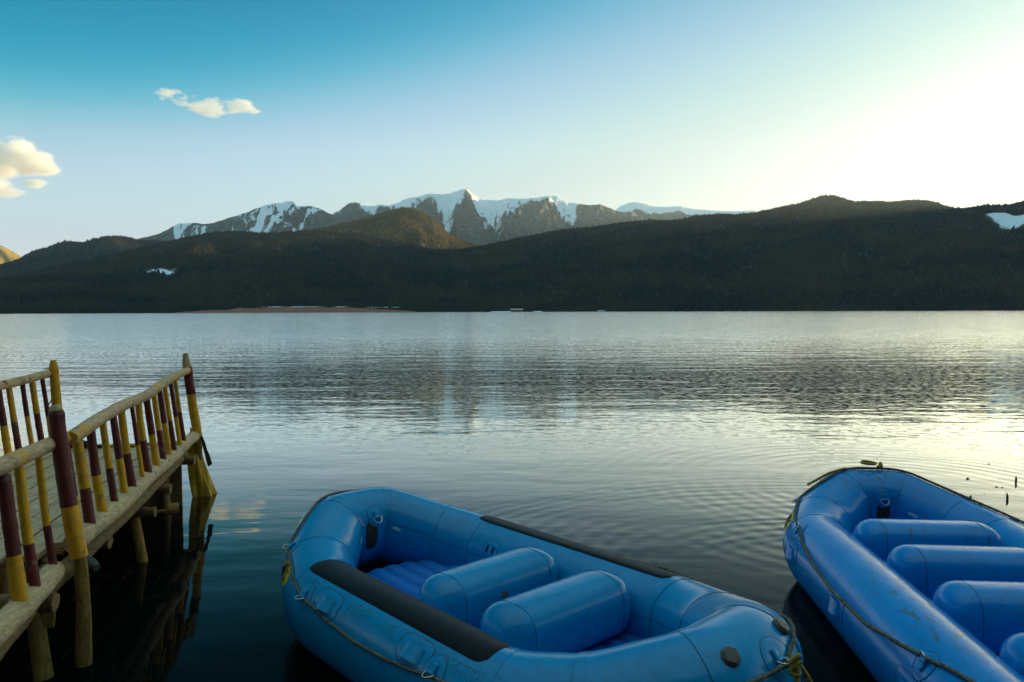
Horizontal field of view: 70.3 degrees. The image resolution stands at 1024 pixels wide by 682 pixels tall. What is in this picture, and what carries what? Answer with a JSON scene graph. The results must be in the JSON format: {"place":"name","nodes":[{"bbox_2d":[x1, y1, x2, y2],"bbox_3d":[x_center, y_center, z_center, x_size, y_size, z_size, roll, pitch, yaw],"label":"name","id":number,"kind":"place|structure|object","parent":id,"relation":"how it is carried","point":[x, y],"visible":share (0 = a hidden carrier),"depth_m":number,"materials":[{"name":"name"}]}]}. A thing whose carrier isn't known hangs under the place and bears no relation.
{"place":"outdoors","nodes":[
{"label":"outdoors","id":0,"kind":"place"},
{"bbox_2d":[0,245,20,263],"bbox_3d":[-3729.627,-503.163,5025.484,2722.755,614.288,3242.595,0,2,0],"label":"golden mountain","id":1,"kind":"structure","parent":0,"point":[7,255],"depth_m":5267.88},
{"bbox_2d":[1,237,157,275],"bbox_3d":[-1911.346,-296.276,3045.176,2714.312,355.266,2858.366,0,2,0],"label":"wooded hill","id":2,"kind":"structure","parent":0,"point":[79,254],"depth_m":3071.62,"materials":[{"name":"green plant"}]},
{"bbox_2d":[0,235,167,276],"bbox_3d":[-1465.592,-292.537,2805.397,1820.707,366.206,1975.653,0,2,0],"label":"forest","id":3,"kind":"object","parent":2,"relation":"on","point":[4,266],"visible":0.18,"depth_m":3104.14,"materials":[{"name":"green plant"}]},
{"bbox_2d":[70,440,101,448],"bbox_3d":[-4.631,1.111,7.864,0.395,0.120,0.107,0,2,0],"label":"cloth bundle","id":4,"kind":"object","parent":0,"point":[85,444],"visible":0.23,"depth_m":7.84,"materials":[{"name":"black fabric"}]},
{"bbox_2d":[137,201,345,240],"bbox_3d":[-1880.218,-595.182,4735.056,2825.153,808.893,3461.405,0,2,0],"label":"snowy mountain","id":5,"kind":"structure","parent":0,"point":[284,216],"depth_m":4934.53,"materials":[{"name":"grey stone"}]},
{"bbox_2d":[176,307,414,312],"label":"shore flat","id":6,"kind":"structure","parent":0,"point":[295,310],"depth_m":1107.66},
{"bbox_2d":[268,306,318,306],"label":"snow patch","id":7,"kind":"object","parent":6,"relation":"on","point":[296,306],"visible":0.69,"depth_m":1168.80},
{"bbox_2d":[323,209,463,249],"bbox_3d":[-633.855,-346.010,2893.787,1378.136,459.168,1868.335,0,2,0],"label":"wooded hill","id":8,"kind":"structure","parent":0,"point":[413,235],"depth_m":3034.64,"materials":[{"name":"green plant"}]},
{"bbox_2d":[294,206,481,249],"bbox_3d":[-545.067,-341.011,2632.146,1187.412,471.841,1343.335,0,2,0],"label":"forest","id":9,"kind":"object","parent":8,"relation":"on","point":[424,236],"visible":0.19,"depth_m":3068.60,"materials":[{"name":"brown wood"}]},
{"bbox_2d":[333,189,647,245],"bbox_3d":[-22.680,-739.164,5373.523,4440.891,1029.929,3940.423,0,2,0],"label":"snowy mountain","id":10,"kind":"structure","parent":0,"point":[466,215],"depth_m":5602.54,"materials":[{"name":"grey stone"}]},
{"bbox_2d":[0,310,1023,681],"bbox_3d":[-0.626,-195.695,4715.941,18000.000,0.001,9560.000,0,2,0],"label":"water","id":11,"kind":"structure","parent":0,"point":[704,446],"depth_m":13.03,"materials":[{"name":"liquid"}]},
{"bbox_2d":[0,353,202,681],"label":"wooden pier","id":12,"kind":"structure","parent":11,"relation":"in","point":[78,502],"depth_m":5.01,"materials":[{"name":"yellow wood"}]},
{"bbox_2d":[187,428,216,497],"bbox_3d":[-3.641,1.430,8.528,0.313,0.833,0.280,0,2,0],"label":"tarpaulin","id":13,"kind":"object","parent":12,"relation":"hanging from","point":[201,482],"visible":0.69,"depth_m":8.46,"materials":[{"name":"yellow fabric"}]},
{"bbox_2d":[201,436,211,465],"bbox_3d":[-3.566,1.281,8.485,0.127,0.371,0.036,0,2,0],"label":"cloth flap","id":14,"kind":"object","parent":12,"relation":"attached to","point":[208,458],"visible":1,"depth_m":8.48,"materials":[{"name":"black fabric"}]},
{"bbox_2d":[510,309,522,311],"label":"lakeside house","id":15,"kind":"structure","parent":11,"relation":"on","point":[516,310],"depth_m":1135.50,"materials":[{"name":"white"}]},
{"bbox_2d":[281,487,803,681],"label":"inflatable raft","id":16,"kind":"object","parent":11,"relation":"on","point":[436,591],"visible":1,"depth_m":4.09,"materials":[{"name":"pvc plastic"},{"name":"rubber"},{"name":"braided rope"}]},
{"bbox_2d":[787,652,812,681],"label":"mooring rope","id":17,"kind":"object","parent":16,"relation":"attached to","point":[796,667],"visible":1,"depth_m":3.08,"materials":[{"name":"fabric"}]},
{"bbox_2d":[783,467,1023,681],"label":"inflatable raft","id":18,"kind":"object","parent":11,"relation":"on","point":[900,575],"visible":1,"depth_m":4.58,"materials":[{"name":"blue pvc plastic"},{"name":"braided rope"}]},
{"bbox_2d":[807,460,882,485],"bbox_3d":[2.884,1.141,6.310,0.699,0.202,0.111,0,2,-3],"label":"bow rope","id":19,"kind":"object","parent":18,"relation":"on","point":[869,462],"visible":1,"depth_m":6.29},
{"bbox_2d":[0,0,1023,256],"label":"sky","id":20,"kind":"structure","parent":0,"point":[137,119],"materials":[{"name":"blue"}]},
{"bbox_2d":[91,199,1023,310],"bbox_3d":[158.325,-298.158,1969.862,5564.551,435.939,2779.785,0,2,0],"label":"wooded hill","id":21,"kind":"structure","parent":0,"point":[1006,221],"depth_m":1651.08,"materials":[{"name":"green plant"}]},
{"bbox_2d":[0,194,1023,311],"bbox_3d":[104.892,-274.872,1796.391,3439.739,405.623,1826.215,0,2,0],"label":"forest","id":22,"kind":"object","parent":21,"relation":"on","point":[624,260],"visible":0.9,"depth_m":1529.28,"materials":[{"name":"green plant"}]},
{"bbox_2d":[616,202,756,220],"bbox_3d":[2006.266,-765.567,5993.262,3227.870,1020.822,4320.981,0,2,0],"label":"snowy mountain","id":23,"kind":"structure","parent":0,"point":[648,211],"depth_m":6582.34,"materials":[{"name":"white snow"}]},
{"bbox_3d":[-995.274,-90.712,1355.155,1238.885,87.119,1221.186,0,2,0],"label":"wooded hill","id":24,"kind":"structure","parent":0,"visible":0},
{"bbox_2d":[0,270,260,313],"bbox_3d":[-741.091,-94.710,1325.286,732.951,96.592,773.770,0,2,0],"label":"forest","id":25,"kind":"object","parent":24,"relation":"on","point":[37,289],"visible":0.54,"depth_m":1169.09,"materials":[{"name":"green plant"}]},
{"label":"wooded hill","id":26,"kind":"structure","parent":0,"visible":0},
{"bbox_2d":[418,304,630,311],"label":"forest","id":27,"kind":"object","parent":26,"relation":"on","point":[470,309],"visible":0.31,"depth_m":1192.88,"materials":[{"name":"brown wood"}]}
]}

